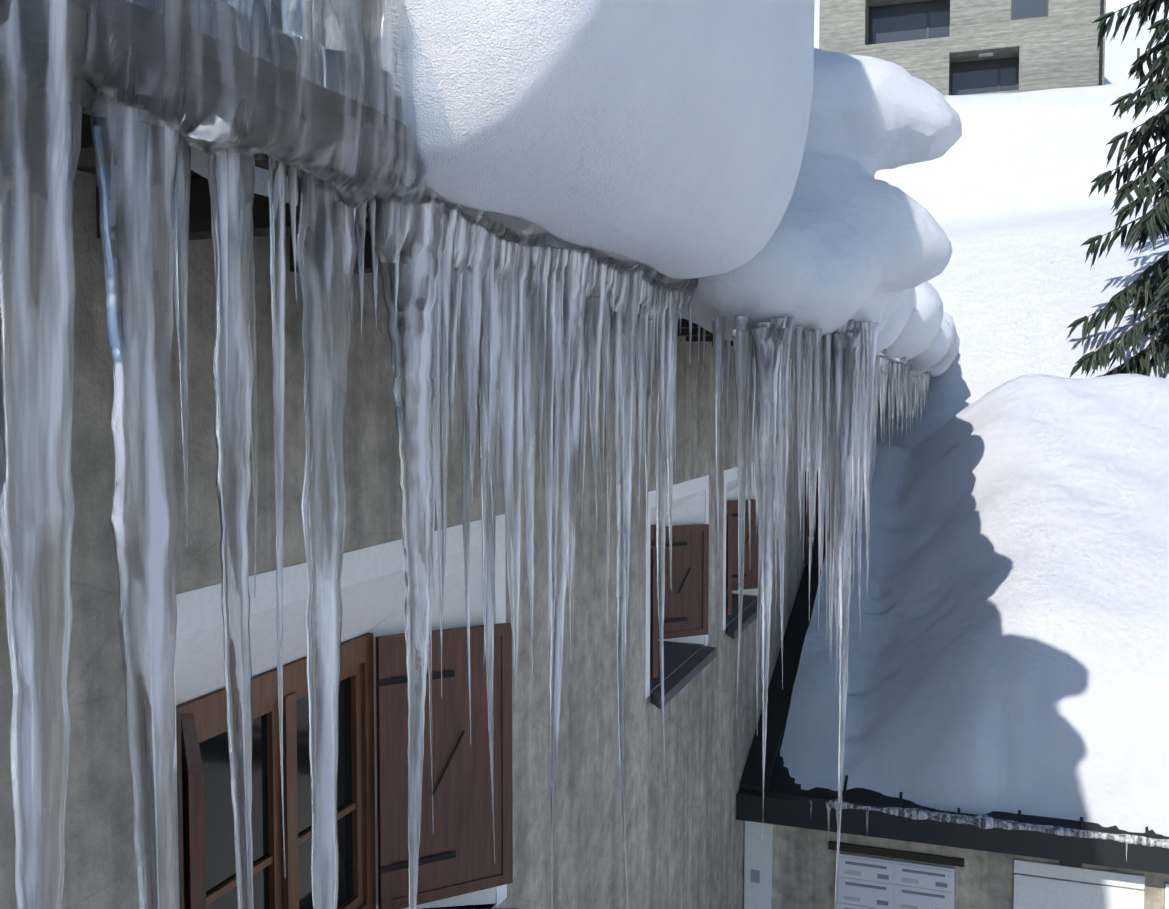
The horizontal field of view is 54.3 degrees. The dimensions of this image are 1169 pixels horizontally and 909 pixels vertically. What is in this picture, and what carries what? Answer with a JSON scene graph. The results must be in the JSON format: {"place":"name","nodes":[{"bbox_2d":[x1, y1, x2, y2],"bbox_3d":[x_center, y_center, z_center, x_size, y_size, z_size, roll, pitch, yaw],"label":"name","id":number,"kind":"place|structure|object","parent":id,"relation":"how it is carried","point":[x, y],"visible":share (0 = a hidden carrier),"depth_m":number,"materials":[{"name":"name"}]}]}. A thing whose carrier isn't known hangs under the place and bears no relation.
{"place":"outdoors","nodes":[
{"label":"outdoors","id":0,"kind":"place"},
{"bbox_2d":[76,166,204,178],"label":"roof soffit","id":1,"kind":"structure","parent":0,"point":[92,170],"depth_m":2.81,"materials":[{"name":"brown wood"}]},
{"bbox_2d":[77,113,888,375],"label":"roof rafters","id":2,"kind":"object","parent":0,"point":[200,225],"visible":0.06,"depth_m":2.79,"materials":[{"name":"wood"}]},
{"bbox_2d":[485,908,517,908],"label":"window sill","id":3,"kind":"structure","parent":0,"point":[501,908],"depth_m":5.34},
{"bbox_2d":[419,0,1168,908],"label":"snow ground","id":4,"kind":"structure","parent":0,"point":[999,190],"depth_m":29.78,"materials":[{"name":"white snow"}]},
{"bbox_2d":[0,170,879,908],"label":"house wall","id":5,"kind":"structure","parent":4,"relation":"on","point":[684,838],"depth_m":5.66,"materials":[{"name":"paint"}]},
{"bbox_2d":[173,514,506,908],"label":"window surround","id":6,"kind":"object","parent":5,"relation":"attached to","point":[373,587],"depth_m":4.23,"materials":[{"name":"white paint"}]},
{"bbox_2d":[181,712,205,908],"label":"shutter","id":7,"kind":"object","parent":6,"relation":"attached to","point":[193,814],"visible":1,"depth_m":3.21,"materials":[{"name":"brown wood"}]},
{"bbox_2d":[176,633,375,908],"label":"window frame","id":8,"kind":"object","parent":6,"relation":"in","point":[209,710],"visible":0.69,"depth_m":4.40,"materials":[{"name":"brown wood"}]},
{"bbox_2d":[199,677,352,908],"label":"window glass","id":9,"kind":"object","parent":8,"relation":"in","point":[220,865],"depth_m":4.32,"materials":[{"name":"glass"}]},
{"bbox_2d":[376,623,512,908],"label":"shutter","id":10,"kind":"object","parent":6,"relation":"attached to","point":[462,818],"visible":0.9,"depth_m":5.15,"materials":[{"name":"brown wood"}]},
{"bbox_2d":[379,670,455,873],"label":"shutter hinges","id":11,"kind":"object","parent":10,"relation":"attached to","point":[425,860],"visible":0.86,"depth_m":5.07,"materials":[{"name":"black metal"}]},
{"bbox_2d":[433,731,464,794],"bbox_3d":[-0.612,1.387,5.127,0.163,0.268,0.009,-2,3,-29],"label":"bar","id":12,"kind":"object","parent":10,"relation":"attached to","point":[448,762],"visible":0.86,"depth_m":5.12,"materials":[{"name":"black metal"}]},
{"bbox_2d":[645,475,708,698],"bbox_3d":[0.548,0.901,8.515,0.343,1.390,1.800,1,3,20],"label":"window surround","id":13,"kind":"object","parent":5,"relation":"attached to","point":[688,505],"depth_m":8.87,"materials":[{"name":"white paint"}]},
{"bbox_2d":[650,525,655,546],"bbox_3d":[0.380,1.033,8.582,0.085,0.920,0.900,1,3,20],"label":"window frame","id":14,"kind":"object","parent":13,"relation":"in","point":[652,535],"visible":0.04,"depth_m":8.91,"materials":[{"name":"brown wood"}]},
{"bbox_2d":[650,546,657,677],"bbox_3d":[0.388,1.066,7.952,0.450,0.890,0.040,6,7,64],"label":"shutter","id":15,"kind":"object","parent":13,"relation":"attached to","point":[653,620],"visible":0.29,"depth_m":7.75,"materials":[{"name":"brown wood"}]},
{"bbox_2d":[658,524,708,639],"bbox_3d":[0.785,1.008,9.065,0.040,0.890,0.450,6,7,64],"label":"shutter","id":16,"kind":"object","parent":13,"relation":"attached to","point":[690,601],"visible":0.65,"depth_m":9.07,"materials":[{"name":"brown wood"}]},
{"bbox_2d":[664,542,686,622],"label":"shutter hinges","id":17,"kind":"object","parent":16,"relation":"attached to","point":[676,619],"visible":0.64,"depth_m":9.01,"materials":[{"name":"black metal"}]},
{"bbox_2d":[678,568,690,592],"bbox_3d":[0.795,1.000,9.043,0.116,0.196,0.008,-1,3,-25],"label":"shutter hook","id":18,"kind":"object","parent":16,"relation":"attached to","point":[684,580],"visible":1,"depth_m":9.04,"materials":[{"name":"black metal"}]},
{"bbox_2d":[650,641,716,709],"bbox_3d":[0.589,1.586,8.536,0.430,0.180,1.680,1,3,20],"label":"window sill","id":19,"kind":"structure","parent":5,"relation":"attached to","point":[682,676],"depth_m":8.55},
{"bbox_2d":[723,462,757,629],"bbox_3d":[1.337,0.785,10.726,0.343,1.390,1.800,1,3,20],"label":"window surround","id":20,"kind":"object","parent":5,"relation":"attached to","point":[731,484],"depth_m":10.20,"materials":[{"name":"white paint"}]},
{"bbox_2d":[726,513,731,614],"bbox_3d":[1.176,0.950,10.163,0.450,0.890,0.040,6,7,64],"label":"shutter","id":21,"kind":"object","parent":20,"relation":"attached to","point":[728,563],"visible":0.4,"depth_m":9.96,"materials":[{"name":"brown wood"}]},
{"bbox_2d":[726,499,757,590],"bbox_3d":[1.573,0.892,11.276,0.040,0.890,0.450,6,7,64],"label":"shutter","id":22,"kind":"object","parent":20,"relation":"attached to","point":[751,563],"visible":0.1,"depth_m":11.28,"materials":[{"name":"brown wood"}]},
{"bbox_2d":[732,513,746,577],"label":"shutter hinges","id":23,"kind":"object","parent":22,"relation":"attached to","point":[736,575],"visible":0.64,"depth_m":11.22,"materials":[{"name":"black metal"}]},
{"bbox_2d":[726,593,761,638],"bbox_3d":[1.377,1.470,10.747,0.430,0.180,1.680,1,3,20],"label":"window sill","id":24,"kind":"structure","parent":5,"relation":"attached to","point":[749,615],"depth_m":10.60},
{"bbox_2d":[804,541,814,565],"bbox_3d":[2.870,1.251,14.934,0.430,0.180,1.680,1,3,20],"label":"window sill","id":25,"kind":"structure","parent":5,"relation":"attached to","point":[806,559],"depth_m":14.27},
{"bbox_2d":[803,447,817,559],"bbox_3d":[2.829,0.566,14.912,0.343,1.390,1.800,1,3,20],"label":"window reveal","id":26,"kind":"object","parent":5,"relation":"attached to","point":[804,494],"depth_m":14.08,"materials":[{"name":"white paint"}]},
{"bbox_2d":[804,478,808,549],"bbox_3d":[2.669,0.731,14.350,0.450,0.890,0.040,6,7,64],"label":"shutter","id":27,"kind":"object","parent":26,"relation":"attached to","point":[806,518],"visible":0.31,"depth_m":14.15,"materials":[{"name":"brown wood"}]},
{"bbox_2d":[805,471,824,536],"bbox_3d":[3.065,0.672,15.462,0.040,0.890,0.450,6,7,64],"label":"shutter","id":28,"kind":"object","parent":26,"relation":"attached to","point":[815,521],"visible":0.02,"depth_m":15.49,"materials":[{"name":"brown wood"}]},
{"bbox_3d":[-5.509,-2.599,8.631,13.850,2.968,42.600,1,3,20],"label":"roof","id":29,"kind":"object","parent":5,"relation":"attached to","visible":0},
{"bbox_2d":[0,0,377,908],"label":"icicles","id":30,"kind":"object","parent":29,"relation":"hanging from","point":[142,164],"visible":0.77,"depth_m":1.58,"materials":[{"name":"white"}]},
{"bbox_2d":[0,0,932,375],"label":"ice lip","id":31,"kind":"object","parent":29,"relation":"attached to","point":[510,228],"visible":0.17,"depth_m":2.83,"materials":[{"name":"clear ice"}]},
{"bbox_2d":[78,0,426,208],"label":"ice sheet","id":32,"kind":"object","parent":31,"relation":"on","point":[321,89],"visible":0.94,"depth_m":1.73,"materials":[{"name":"white"}]},
{"bbox_2d":[191,0,814,278],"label":"snow cornice","id":33,"kind":"structure","parent":29,"relation":"on","point":[667,138],"depth_m":2.58,"materials":[{"name":"white snow"}]},
{"bbox_2d":[367,201,887,373],"bbox_3d":[1.562,-0.748,7.849,0.087,0.322,11.790,1,3,20],"label":"ice band","id":34,"kind":"object","parent":29,"relation":"attached to","point":[401,228],"visible":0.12,"depth_m":2.70,"materials":[{"name":"white"}]},
{"bbox_2d":[378,202,1127,908],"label":"icicles","id":35,"kind":"object","parent":29,"relation":"hanging from","point":[534,340],"visible":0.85,"depth_m":3.39,"materials":[{"name":"white"}]},
{"bbox_2d":[682,48,961,358],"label":"snow cornice tongues","id":36,"kind":"object","parent":29,"relation":"on","point":[852,238],"visible":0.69,"depth_m":4.95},
{"bbox_2d":[878,318,888,333],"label":"snow cornice","id":37,"kind":"structure","parent":29,"relation":"on","point":[881,327],"depth_m":9.91,"materials":[{"name":"white snow"}]},
{"bbox_2d":[876,291,908,353],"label":"snow cornice","id":38,"kind":"structure","parent":29,"relation":"on","point":[891,330],"depth_m":10.52,"materials":[{"name":"white snow"}]},
{"bbox_2d":[880,289,906,325],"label":"snow cornice","id":39,"kind":"structure","parent":29,"relation":"on","point":[889,312],"depth_m":8.87,"materials":[{"name":"white snow"}]},
{"bbox_2d":[884,290,903,311],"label":"snow cornice","id":40,"kind":"structure","parent":29,"relation":"on","point":[893,300],"depth_m":8.25,"materials":[{"name":"white snow"}]},
{"bbox_2d":[904,289,915,326],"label":"snow cornice","id":41,"kind":"structure","parent":29,"relation":"on","point":[911,312],"depth_m":12.12,"materials":[{"name":"white snow"}]},
{"bbox_2d":[906,287,914,313],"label":"snow cornice","id":42,"kind":"structure","parent":29,"relation":"hanging from","point":[910,292],"depth_m":11.38,"materials":[{"name":"white snow"}]},
{"bbox_2d":[885,281,943,357],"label":"snow cornice","id":43,"kind":"structure","parent":29,"relation":"on","point":[919,331],"depth_m":12.33,"materials":[{"name":"white snow"}]},
{"bbox_2d":[905,343,928,360],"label":"snow cornice","id":44,"kind":"structure","parent":29,"relation":"on","point":[908,357],"depth_m":15.27,"materials":[{"name":"white snow"}]},
{"bbox_2d":[913,367,928,376],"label":"snow cornice","id":45,"kind":"structure","parent":29,"relation":"on","point":[916,373],"depth_m":17.82,"materials":[{"name":"white snow"}]},
{"bbox_2d":[920,332,937,353],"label":"snow cornice","id":46,"kind":"structure","parent":29,"relation":"on","point":[927,347],"depth_m":15.68,"materials":[{"name":"white snow"}]},
{"bbox_2d":[910,346,948,370],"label":"snow cornice","id":47,"kind":"structure","parent":29,"relation":"on","point":[921,366],"depth_m":16.89,"materials":[{"name":"white snow"}]},
{"bbox_2d":[911,317,953,363],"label":"snow cornice","id":48,"kind":"structure","parent":29,"relation":"on","point":[941,341],"depth_m":16.11,"materials":[{"name":"white snow"}]},
{"bbox_2d":[930,365,947,374],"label":"snow cornice","id":49,"kind":"structure","parent":29,"relation":"on","point":[936,370],"depth_m":22.33,"materials":[{"name":"white snow"}]},
{"bbox_2d":[931,362,951,376],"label":"snow cornice","id":50,"kind":"structure","parent":29,"relation":"on","point":[940,372],"depth_m":23.19,"materials":[{"name":"white snow"}]},
{"bbox_2d":[927,335,959,369],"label":"snow cornice","id":51,"kind":"structure","parent":29,"relation":"on","point":[949,357],"depth_m":19.39,"materials":[{"name":"white snow"}]},
{"bbox_2d":[943,311,956,352],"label":"snow cornice","id":52,"kind":"structure","parent":29,"relation":"on","point":[948,318],"depth_m":18.38,"materials":[{"name":"white snow"}]},
{"bbox_2d":[744,821,1168,908],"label":"annex wall","id":53,"kind":"structure","parent":4,"relation":"on","point":[803,868],"depth_m":10.52,"materials":[{"name":"grey concrete"}]},
{"bbox_2d":[744,821,771,908],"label":"door","id":54,"kind":"structure","parent":53,"relation":"attached to","point":[758,851],"depth_m":10.85,"materials":[{"name":"white metal"}]},
{"bbox_2d":[751,869,759,882],"bbox_3d":[1.629,4.018,10.857,0.080,0.120,0.014,1,3,20],"label":"annex bell","id":55,"kind":"object","parent":54,"relation":"attached to","point":[755,876],"visible":1,"depth_m":10.85,"materials":[{"name":"grey metal"}]},
{"bbox_2d":[836,852,954,908],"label":"mailboxes","id":56,"kind":"object","parent":53,"relation":"attached to","point":[893,896],"visible":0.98,"depth_m":10.41,"materials":[{"name":"white metal"}]},
{"bbox_2d":[844,870,917,908],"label":"name plates","id":57,"kind":"object","parent":56,"relation":"attached to","point":[902,880],"visible":1,"depth_m":10.49,"materials":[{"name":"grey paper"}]},
{"bbox_2d":[845,861,946,908],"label":"mail slots","id":58,"kind":"object","parent":56,"relation":"attached to","point":[886,877],"visible":1,"depth_m":10.42,"materials":[{"name":"grey metal"}]},
{"bbox_2d":[828,841,963,866],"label":"lintel","id":59,"kind":"structure","parent":53,"relation":"attached to","point":[905,855],"depth_m":10.41,"materials":[{"name":"brown wood"}]},
{"bbox_2d":[767,720,1168,838],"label":"annex roof","id":60,"kind":"structure","parent":53,"relation":"on","point":[782,781],"depth_m":10.31,"materials":[{"name":"black metal"}]},
{"bbox_2d":[736,497,1168,873],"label":"roof fascia","id":61,"kind":"structure","parent":60,"relation":"attached to","point":[786,810],"depth_m":10.23,"materials":[{"name":"black metal"}]},
{"bbox_2d":[829,799,1168,848],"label":"annex ice crust","id":62,"kind":"object","parent":60,"relation":"on","point":[982,821],"visible":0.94,"depth_m":9.74},
{"bbox_2d":[1059,861,1081,867],"bbox_3d":[4.209,3.498,9.875,0.180,0.100,0.138,1,3,20],"label":"annex lamp box","id":63,"kind":"object","parent":53,"relation":"attached to","point":[1070,864],"visible":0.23,"depth_m":9.81,"materials":[{"name":"black metal"}]},
{"bbox_2d":[1013,858,1168,908],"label":"annex doors","id":64,"kind":"structure","parent":53,"relation":"in","point":[1034,889],"depth_m":9.91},
{"bbox_2d":[819,0,1105,94],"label":"stone building","id":65,"kind":"structure","parent":4,"relation":"on","point":[1056,48],"depth_m":46.30,"materials":[{"name":"grey stone"}]},
{"bbox_2d":[869,0,949,44],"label":"window frame","id":66,"kind":"object","parent":65,"relation":"attached to","point":[906,4],"visible":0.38,"depth_m":48.66,"materials":[{"name":"grey metal"}]},
{"bbox_2d":[871,1,948,43],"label":"window","id":67,"kind":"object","parent":66,"relation":"in","point":[899,23],"visible":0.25,"depth_m":48.81,"materials":[{"name":"glass"}]},
{"bbox_2d":[950,57,1018,94],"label":"window frame","id":68,"kind":"object","parent":65,"relation":"attached to","point":[981,61],"visible":0.62,"depth_m":47.70,"materials":[{"name":"grey metal"}]},
{"bbox_2d":[952,59,1015,94],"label":"window","id":69,"kind":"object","parent":68,"relation":"in","point":[975,78],"visible":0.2,"depth_m":47.93,"materials":[{"name":"glass"}]},
{"bbox_2d":[979,53,992,56],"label":"light fixture","id":70,"kind":"object","parent":65,"relation":"attached to","point":[986,55],"visible":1,"depth_m":47.08,"materials":[{"name":"white metal"}]},
{"bbox_2d":[1011,0,1048,19],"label":"window frame","id":71,"kind":"object","parent":65,"relation":"attached to","point":[1012,5],"visible":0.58,"depth_m":45.85,"materials":[{"name":"grey metal"}]},
{"bbox_2d":[1013,0,1045,17],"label":"window","id":72,"kind":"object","parent":71,"relation":"in","point":[1026,8],"depth_m":45.85,"materials":[{"name":"glass"}]},
{"bbox_2d":[1099,0,1103,85],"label":"stone building downpipe","id":73,"kind":"object","parent":65,"relation":"attached to","point":[1101,44],"depth_m":44.83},
{"bbox_2d":[1066,0,1168,377],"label":"spruce tree","id":74,"kind":"object","parent":4,"relation":"on","point":[1153,223],"depth_m":21.93,"materials":[{"name":"green plant"}]},
{"bbox_2d":[1136,48,1139,78],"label":"fence posts","id":75,"kind":"object","parent":4,"relation":"on","point":[1138,55],"visible":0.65,"depth_m":44.93,"materials":[{"name":"brown wood"}]},
{"bbox_2d":[780,374,1168,836],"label":"snow","id":76,"kind":"structure","parent":0,"point":[1008,644],"depth_m":11.36,"materials":[{"name":"white snow"}]}
]}

